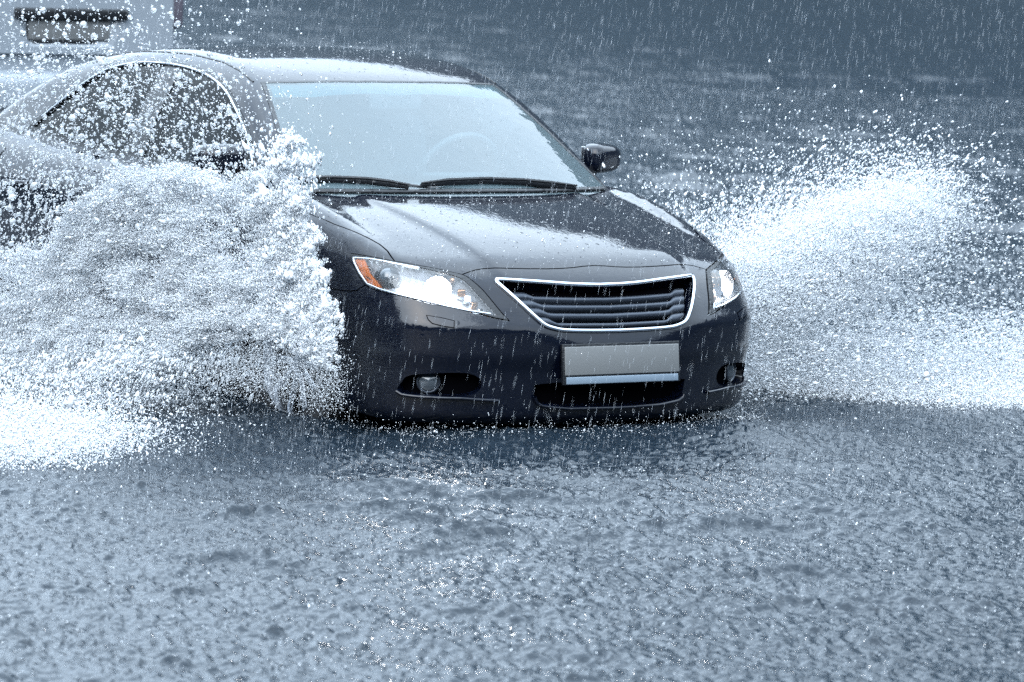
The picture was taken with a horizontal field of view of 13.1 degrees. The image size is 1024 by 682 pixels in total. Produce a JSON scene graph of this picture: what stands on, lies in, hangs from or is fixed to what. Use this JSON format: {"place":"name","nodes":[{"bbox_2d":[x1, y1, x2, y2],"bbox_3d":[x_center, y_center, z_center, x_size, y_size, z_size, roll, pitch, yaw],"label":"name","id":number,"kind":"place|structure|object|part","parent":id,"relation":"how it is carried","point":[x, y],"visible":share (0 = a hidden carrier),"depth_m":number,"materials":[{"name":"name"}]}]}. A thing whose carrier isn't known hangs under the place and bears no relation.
{"place":"outdoors","nodes":[
{"label":"outdoors","id":0,"kind":"place"},
{"bbox_2d":[0,0,352,312],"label":"flying drops","id":1,"kind":"object","parent":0,"point":[114,161],"visible":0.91,"depth_m":17.14,"materials":[{"name":"white liquid"}]},
{"bbox_2d":[0,0,1023,681],"bbox_3d":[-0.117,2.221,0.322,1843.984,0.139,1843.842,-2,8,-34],"label":"water","id":2,"kind":"structure","parent":0,"point":[830,622],"depth_m":15.46,"materials":[{"name":"grey liquid"}]},
{"bbox_2d":[550,59,1023,418],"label":"wheel splash","id":3,"kind":"object","parent":2,"relation":"on","point":[852,245],"visible":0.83,"depth_m":18.72,"materials":[{"name":"white liquid"}]},
{"bbox_2d":[0,0,1023,681],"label":"rain","id":4,"kind":"object","parent":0,"point":[598,266],"visible":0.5,"depth_m":16.04,"materials":[{"name":"liquid"}]},
{"bbox_2d":[0,29,1023,681],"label":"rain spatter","id":5,"kind":"object","parent":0,"point":[556,463],"visible":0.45,"depth_m":15.53,"materials":[{"name":"white liquid"}]},
{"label":"road","id":6,"kind":"structure","parent":0,"visible":0},
{"bbox_2d":[0,0,183,103],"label":"white van","id":7,"kind":"object","parent":6,"relation":"on","point":[140,14],"visible":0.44,"depth_m":25.14,"materials":[{"name":"grey paint"}]},
{"bbox_2d":[0,0,363,481],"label":"wheel splash","id":8,"kind":"object","parent":6,"relation":"on","point":[44,370],"visible":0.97,"depth_m":16.94,"materials":[{"name":"white liquid"}]},
{"bbox_2d":[0,46,750,423],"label":"saloon car","id":9,"kind":"object","parent":6,"relation":"on","point":[592,306],"visible":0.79,"depth_m":17.41,"materials":[{"name":"black paint"}]},
{"bbox_3d":[-1.949,-0.448,18.859,0.133,0.653,1.063,-2,8,-34],"label":"rear door","id":10,"kind":"part","parent":9,"relation":"part of","materials":[{"name":"black paint"}]},
{"bbox_3d":[-1.757,-1.011,18.899,0.172,0.368,0.905,-2,8,-34],"label":"rear side window","id":11,"kind":"part","parent":9,"relation":"part of","materials":[{"name":"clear glass"}]},
{"bbox_3d":[-1.383,-0.306,17.996,0.114,0.616,1.004,-2,8,-34],"label":"front door","id":12,"kind":"part","parent":9,"relation":"part of","materials":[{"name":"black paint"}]},
{"bbox_3d":[-1.203,-0.880,18.081,0.173,0.395,0.917,-2,8,-34],"label":"front side window","id":13,"kind":"part","parent":9,"relation":"part of","materials":[{"name":"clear glass"}]},
{"bbox_3d":[-0.596,-1.047,19.680,0.172,0.368,0.905,-2,8,-34],"label":"rear side window","id":14,"kind":"part","parent":9,"relation":"part of","materials":[{"name":"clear glass"}]},
{"bbox_3d":[-0.041,-0.915,18.864,0.173,0.395,0.917,-2,8,-34],"label":"front side window","id":15,"kind":"part","parent":9,"relation":"part of","materials":[{"name":"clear glass"}]}
]}

